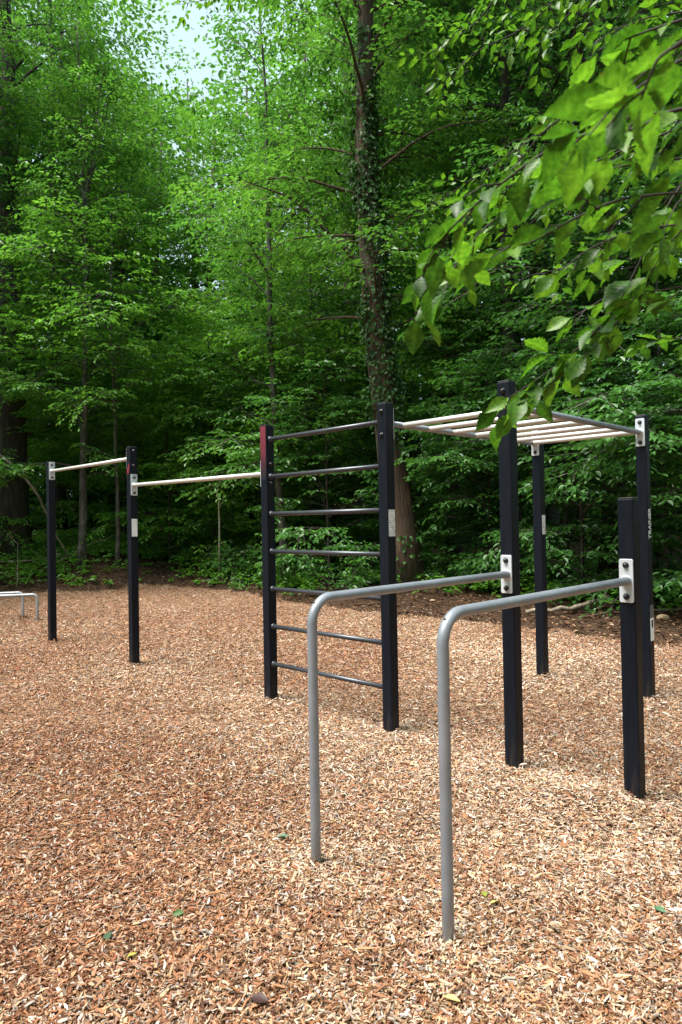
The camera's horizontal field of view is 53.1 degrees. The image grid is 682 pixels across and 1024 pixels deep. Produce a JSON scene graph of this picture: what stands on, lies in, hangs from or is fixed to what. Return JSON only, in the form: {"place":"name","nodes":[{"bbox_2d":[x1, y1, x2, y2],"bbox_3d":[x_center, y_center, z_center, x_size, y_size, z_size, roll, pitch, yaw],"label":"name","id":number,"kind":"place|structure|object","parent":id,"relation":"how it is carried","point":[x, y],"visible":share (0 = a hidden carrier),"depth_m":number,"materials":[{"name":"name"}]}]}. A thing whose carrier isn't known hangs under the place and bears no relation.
{"place":"outdoors","nodes":[
{"label":"outdoors","id":0,"kind":"place"},
{"bbox_2d":[0,494,681,1023],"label":"ground","id":1,"kind":"structure","parent":0,"point":[184,582],"depth_m":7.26,"materials":[{"name":"brown wood"}]},
{"bbox_2d":[0,591,23,615],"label":"push up bar","id":2,"kind":"object","parent":1,"relation":"on","point":[22,600],"visible":0.48,"depth_m":11.21,"materials":[{"name":"silver metal"}]},
{"bbox_2d":[0,593,38,619],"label":"push up bar","id":3,"kind":"object","parent":1,"relation":"on","point":[28,594],"visible":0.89,"depth_m":10.88,"materials":[{"name":"silver metal"}]},
{"bbox_2d":[8,516,33,586],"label":"fallen branch","id":4,"kind":"object","parent":1,"relation":"on","point":[17,553],"visible":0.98,"depth_m":16.47,"materials":[{"name":"brown wood"}]},
{"bbox_2d":[12,534,46,562],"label":"shrub","id":5,"kind":"object","parent":1,"relation":"on","point":[24,545],"visible":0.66,"depth_m":17.64,"materials":[{"name":"green plant"}]},
{"bbox_2d":[0,454,69,558],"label":"dead branch","id":6,"kind":"object","parent":1,"relation":"on","point":[35,492],"visible":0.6,"depth_m":16.50,"materials":[{"name":"brown wood"}]},
{"bbox_2d":[0,10,76,491],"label":"beech tree","id":7,"kind":"object","parent":1,"relation":"on","point":[20,151],"visible":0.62,"depth_m":17.35,"materials":[{"name":"green plant"}]},
{"bbox_2d":[0,547,76,562],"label":"fallen branch","id":8,"kind":"object","parent":1,"relation":"on","point":[7,561],"visible":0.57,"depth_m":17.25,"materials":[{"name":"brown wood"}]},
{"bbox_2d":[0,20,88,440],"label":"beech tree","id":9,"kind":"object","parent":1,"relation":"on","point":[26,104],"visible":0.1,"depth_m":22.72,"materials":[{"name":"green plant"}]},
{"bbox_2d":[0,283,132,545],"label":"young beech","id":10,"kind":"object","parent":1,"relation":"on","point":[61,475],"visible":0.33,"depth_m":19.32,"materials":[{"name":"green plant"}]},
{"bbox_2d":[59,533,122,561],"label":"fallen branch","id":11,"kind":"object","parent":1,"relation":"on","point":[88,545],"visible":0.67,"depth_m":17.24,"materials":[{"name":"brown wood"}]},
{"bbox_2d":[0,0,188,559],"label":"beech tree","id":12,"kind":"object","parent":1,"relation":"on","point":[14,499],"visible":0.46,"depth_m":18.33,"materials":[{"name":"green plant"}]},
{"bbox_2d":[0,0,193,532],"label":"beech tree","id":13,"kind":"object","parent":1,"relation":"on","point":[60,492],"visible":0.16,"depth_m":23.89,"materials":[{"name":"green plant"}]},
{"bbox_2d":[0,0,196,567],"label":"beech tree","id":14,"kind":"object","parent":1,"relation":"on","point":[100,86],"visible":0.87,"depth_m":16.58,"materials":[{"name":"green plant"}]},
{"bbox_2d":[103,931,111,940],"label":"fallen leaf","id":15,"kind":"object","parent":1,"relation":"on","point":[107,935],"visible":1,"depth_m":2.45,"materials":[{"name":"green plant"}]},
{"bbox_2d":[92,521,125,543],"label":"shrub","id":16,"kind":"object","parent":1,"relation":"on","point":[105,531],"visible":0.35,"depth_m":19.37,"materials":[{"name":"green plant"}]},
{"bbox_2d":[26,131,207,527],"bbox_3d":[-8.529,-6.903,25.964,7.215,15.406,6.375,-2,-1,35],"label":"beech tree","id":17,"kind":"object","parent":1,"relation":"on","point":[121,271],"visible":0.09,"depth_m":26.10,"materials":[{"name":"green plant"}]},
{"bbox_2d":[0,175,235,565],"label":"young beech","id":18,"kind":"object","parent":1,"relation":"on","point":[48,321],"visible":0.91,"depth_m":16.05,"materials":[{"name":"green plant"}]},
{"bbox_2d":[27,322,211,539],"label":"young beech","id":19,"kind":"object","parent":1,"relation":"on","point":[64,450],"visible":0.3,"depth_m":20.26,"materials":[{"name":"green plant"}]},
{"bbox_2d":[81,368,260,565],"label":"young maple","id":20,"kind":"object","parent":1,"relation":"on","point":[178,466],"visible":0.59,"depth_m":17.15,"materials":[{"name":"green plant"}]},
{"bbox_2d":[173,909,183,915],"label":"fallen leaf","id":21,"kind":"object","parent":1,"relation":"on","point":[177,912],"visible":1,"depth_m":2.58,"materials":[{"name":"green plant"}]},
{"bbox_2d":[167,539,202,567],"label":"shrub","id":22,"kind":"object","parent":1,"relation":"on","point":[182,560],"visible":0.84,"depth_m":16.91,"materials":[{"name":"green plant"}]},
{"bbox_2d":[141,164,244,351],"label":"tree","id":23,"kind":"object","parent":1,"relation":"on","point":[175,264],"visible":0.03,"depth_m":30.04,"materials":[{"name":"green plant"}]},
{"bbox_2d":[90,292,307,563],"bbox_3d":[-3.550,-1.899,18.523,6.029,7.779,5.564,-1,-1,-11],"label":"young beech","id":24,"kind":"object","parent":1,"relation":"on","point":[179,437],"visible":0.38,"depth_m":17.56,"materials":[{"name":"green plant"}]},
{"bbox_2d":[191,544,235,573],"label":"shrub","id":25,"kind":"object","parent":1,"relation":"on","point":[210,566],"visible":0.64,"depth_m":16.19,"materials":[{"name":"green plant"}]},
{"bbox_2d":[197,470,244,578],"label":"bare sapling","id":26,"kind":"object","parent":1,"relation":"on","point":[227,496],"visible":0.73,"depth_m":15.88,"materials":[{"name":"brown plant"}]},
{"bbox_2d":[207,535,261,575],"bbox_3d":[-2.205,1.037,15.749,1.594,1.009,1.591,-1,-1,-24],"label":"leafy shrub","id":27,"kind":"object","parent":1,"relation":"on","point":[240,559],"visible":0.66,"depth_m":15.73,"materials":[{"name":"green plant"}]},
{"bbox_2d":[158,111,340,396],"bbox_3d":[-3.295,-7.537,27.293,7.756,16.562,6.853,-1,-1,21],"label":"beech tree","id":28,"kind":"object","parent":1,"relation":"on","point":[213,151],"visible":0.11,"depth_m":26.39,"materials":[{"name":"green plant"}]},
{"bbox_2d":[143,291,362,589],"bbox_3d":[-2.081,-1.675,17.261,5.564,7.779,6.029,-1,-1,-28],"label":"young beech","id":29,"kind":"object","parent":1,"relation":"on","point":[216,446],"visible":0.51,"depth_m":16.27,"materials":[{"name":"green plant"}]},
{"bbox_2d":[149,0,359,580],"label":"maple tree","id":30,"kind":"object","parent":1,"relation":"on","point":[268,295],"visible":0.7,"depth_m":15.25,"materials":[{"name":"green plant"}]},
{"bbox_2d":[250,992,268,1002],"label":"fallen leaf","id":31,"kind":"object","parent":1,"relation":"on","point":[259,997],"visible":1,"depth_m":2.14,"materials":[{"name":"plant"}]},
{"bbox_2d":[251,537,331,587],"bbox_3d":[-0.942,1.067,14.620,1.830,1.160,1.834,-1,-1,3],"label":"leafy shrub","id":32,"kind":"object","parent":1,"relation":"on","point":[285,572],"visible":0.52,"depth_m":14.36,"materials":[{"name":"green plant"}]},
{"bbox_2d":[164,134,460,570],"bbox_3d":[-0.330,-3.761,16.780,7.635,10.939,6.384,-1,-1,-18],"label":"young beech","id":33,"kind":"object","parent":1,"relation":"on","point":[290,356],"visible":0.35,"depth_m":16.43,"materials":[{"name":"green plant"}]},
{"bbox_2d":[204,356,443,586],"bbox_3d":[-0.343,-0.289,14.700,4.959,5.930,3.705,-1,-1,-20],"label":"young maple","id":34,"kind":"object","parent":1,"relation":"on","point":[357,403],"visible":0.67,"depth_m":14.52,"materials":[{"name":"green plant"}]},
{"bbox_2d":[208,271,445,561],"bbox_3d":[-0.660,-2.019,17.881,6.934,8.946,6.399,-1,-1,25],"label":"young beech","id":35,"kind":"object","parent":1,"relation":"on","point":[254,489],"visible":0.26,"depth_m":17.07,"materials":[{"name":"green plant"}]},
{"bbox_2d":[293,541,379,591],"bbox_3d":[0.007,1.109,13.376,1.754,1.110,1.750,-1,-1,19],"label":"leafy shrub","id":36,"kind":"object","parent":1,"relation":"on","point":[350,578],"visible":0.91,"depth_m":13.08,"materials":[{"name":"green plant"}]},
{"bbox_2d":[255,363,425,570],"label":"young maple","id":37,"kind":"object","parent":1,"relation":"on","point":[338,496],"visible":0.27,"depth_m":16.99,"materials":[{"name":"green plant"}]},
{"bbox_2d":[0,521,681,612],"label":"ground cover","id":38,"kind":"object","parent":1,"relation":"on","point":[96,548],"visible":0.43,"depth_m":16.49,"materials":[{"name":"green plant"}]},
{"bbox_2d":[1,538,681,642],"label":"leaf litter","id":39,"kind":"object","parent":1,"relation":"on","point":[608,618],"visible":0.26,"depth_m":11.38,"materials":[{"name":"brown plant"}]},
{"bbox_2d":[1,0,681,554],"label":"wood","id":40,"kind":"object","parent":1,"relation":"on","point":[179,118],"depth_m":26.60,"materials":[{"name":"green plant"}]},
{"bbox_2d":[220,0,477,549],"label":"beech tree","id":41,"kind":"object","parent":1,"relation":"on","point":[346,231],"visible":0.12,"depth_m":21.88,"materials":[{"name":"green plant"}]},
{"bbox_2d":[46,380,655,864],"bbox_3d":[-1.205,0.589,6.701,6.868,2.652,3.826,-2,-1,45],"label":"exercise frame","id":42,"kind":"object","parent":1,"relation":"on","point":[386,590],"visible":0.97,"depth_m":5.14,"materials":[{"name":"black metal"}]},
{"bbox_2d":[329,549,379,586],"bbox_3d":[0.394,1.185,14.412,1.432,0.908,1.435,-1,-1,23],"label":"leafy shrub","id":43,"kind":"object","parent":1,"relation":"on","point":[370,570],"visible":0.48,"depth_m":14.38,"materials":[{"name":"green plant"}]},
{"bbox_2d":[188,0,527,564],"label":"beech tree","id":44,"kind":"object","parent":1,"relation":"on","point":[216,101],"visible":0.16,"depth_m":18.38,"materials":[{"name":"green plant"}]},
{"bbox_2d":[165,0,572,591],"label":"ivy clad tree","id":45,"kind":"object","parent":1,"relation":"on","point":[375,314],"visible":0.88,"depth_m":13.20,"materials":[{"name":"green plant"}]},
{"bbox_2d":[171,0,681,450],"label":"hornbeam tree","id":46,"kind":"object","parent":1,"relation":"on","point":[616,93],"visible":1,"depth_m":1.21,"materials":[{"name":"green plant"}]},
{"bbox_2d":[281,0,581,563],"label":"beech tree","id":47,"kind":"object","parent":1,"relation":"on","point":[458,549],"visible":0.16,"depth_m":17.11,"materials":[{"name":"green plant"}]},
{"bbox_2d":[443,994,460,1001],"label":"fallen leaf","id":48,"kind":"object","parent":1,"relation":"on","point":[452,997],"visible":1,"depth_m":2.16,"materials":[{"name":"yellow plant"}]},
{"bbox_2d":[416,542,498,587],"bbox_3d":[2.275,1.009,12.883,1.435,0.908,1.432,0,-1,-35],"label":"leafy shrub","id":49,"kind":"object","parent":1,"relation":"on","point":[447,573],"visible":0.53,"depth_m":12.88,"materials":[{"name":"green plant"}]},
{"bbox_2d":[322,247,598,574],"bbox_3d":[2.781,-1.709,14.896,5.842,8.168,6.331,-2,-1,33],"label":"young beech","id":50,"kind":"object","parent":1,"relation":"on","point":[449,332],"visible":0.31,"depth_m":14.33,"materials":[{"name":"green plant"}]},
{"bbox_2d":[288,0,681,578],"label":"beech tree","id":51,"kind":"object","parent":1,"relation":"on","point":[504,79],"visible":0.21,"depth_m":13.55,"materials":[{"name":"green plant"}]},
{"bbox_2d":[394,357,580,580],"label":"young maple","id":52,"kind":"object","parent":1,"relation":"on","point":[427,464],"visible":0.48,"depth_m":12.73,"materials":[{"name":"green plant"}]},
{"bbox_2d":[309,0,681,580],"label":"beech tree","id":53,"kind":"object","parent":1,"relation":"on","point":[604,565],"visible":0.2,"depth_m":12.37,"materials":[{"name":"green plant"}]},
{"bbox_2d":[475,556,525,592],"bbox_3d":[2.840,1.107,12.207,0.954,0.788,0.826,-1,-1,16],"label":"shrub","id":54,"kind":"object","parent":1,"relation":"on","point":[490,586],"visible":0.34,"depth_m":12.17,"materials":[{"name":"green plant"}]},
{"bbox_2d":[385,0,642,565],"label":"beech tree","id":55,"kind":"object","parent":1,"relation":"on","point":[549,515],"visible":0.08,"depth_m":16.80,"materials":[{"name":"green plant"}]},
{"bbox_2d":[495,549,579,590],"bbox_3d":[3.505,1.001,12.231,1.435,0.908,1.432,-1,-1,10],"label":"leafy shrub","id":56,"kind":"object","parent":1,"relation":"on","point":[532,573],"visible":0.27,"depth_m":12.19,"materials":[{"name":"green plant"}]},
{"bbox_2d":[395,217,681,586],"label":"young beech","id":57,"kind":"object","parent":1,"relation":"on","point":[483,357],"visible":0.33,"depth_m":12.32,"materials":[{"name":"green plant"}]},
{"bbox_2d":[437,497,645,943],"bbox_3d":[0.965,0.875,3.043,0.085,1.901,1.747,-2,-1,45],"label":"dip bar station","id":58,"kind":"object","parent":1,"relation":"on","point":[627,582],"visible":0.94,"depth_m":3.57,"materials":[{"name":"black metal"}]},
{"bbox_2d":[435,0,681,567],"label":"beech tree","id":59,"kind":"object","parent":1,"relation":"on","point":[658,554],"visible":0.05,"depth_m":15.23,"materials":[{"name":"green plant"}]},
{"bbox_2d":[525,590,609,613],"bbox_3d":[3.321,1.234,10.117,1.395,0.472,0.588,-1,-1,-14],"label":"fallen log","id":60,"kind":"object","parent":1,"relation":"on","point":[571,608],"visible":0.69,"depth_m":9.87,"materials":[{"name":"brown wood"}]},
{"bbox_2d":[471,328,681,605],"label":"young maple","id":61,"kind":"object","parent":1,"relation":"on","point":[663,522],"visible":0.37,"depth_m":10.36,"materials":[{"name":"green plant"}]},
{"bbox_2d":[472,161,681,617],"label":"young beech","id":62,"kind":"object","parent":1,"relation":"on","point":[641,408],"visible":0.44,"depth_m":10.24,"materials":[{"name":"green plant"}]},
{"bbox_2d":[552,557,605,596],"bbox_3d":[3.768,1.067,10.958,0.858,0.710,0.744,-1,-1,-16],"label":"shrub","id":63,"kind":"object","parent":1,"relation":"on","point":[574,573],"visible":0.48,"depth_m":10.93,"materials":[{"name":"green plant"}]},
{"bbox_2d":[544,0,681,376],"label":"beech tree","id":64,"kind":"object","parent":1,"relation":"on","point":[669,351],"visible":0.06,"depth_m":12.94,"materials":[{"name":"green plant"}]},
{"bbox_2d":[549,0,681,323],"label":"beech tree","id":65,"kind":"object","parent":1,"relation":"on","point":[672,29],"visible":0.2,"depth_m":10.12,"materials":[{"name":"green plant"}]},
{"bbox_2d":[557,292,681,596],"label":"young maple","id":66,"kind":"object","parent":1,"relation":"on","point":[670,439],"visible":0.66,"depth_m":9.07,"materials":[{"name":"green plant"}]},
{"bbox_2d":[582,568,681,617],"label":"fallen branch","id":67,"kind":"object","parent":1,"relation":"on","point":[658,610],"visible":0.65,"depth_m":9.42,"materials":[{"name":"brown wood"}]},
{"bbox_2d":[654,906,665,912],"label":"fallen leaf","id":68,"kind":"object","parent":1,"relation":"on","point":[658,908],"visible":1,"depth_m":2.61,"materials":[{"name":"green plant"}]},
{"bbox_2d":[656,614,669,619],"bbox_3d":[4.236,1.394,8.979,0.170,0.100,0.100,-1,-1,0],"label":"stone","id":69,"kind":"object","parent":1,"relation":"on","point":[664,616],"visible":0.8,"depth_m":8.94,"materials":[{"name":"beige stone"}]},
{"bbox_2d":[652,557,681,601],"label":"shrub","id":70,"kind":"object","parent":1,"relation":"on","point":[673,574],"visible":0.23,"depth_m":10.28,"materials":[{"name":"green plant"}]},
{"bbox_2d":[11,0,681,482],"label":"sky","id":71,"kind":"structure","parent":0,"point":[200,46],"materials":[{"name":"white"}]}
]}

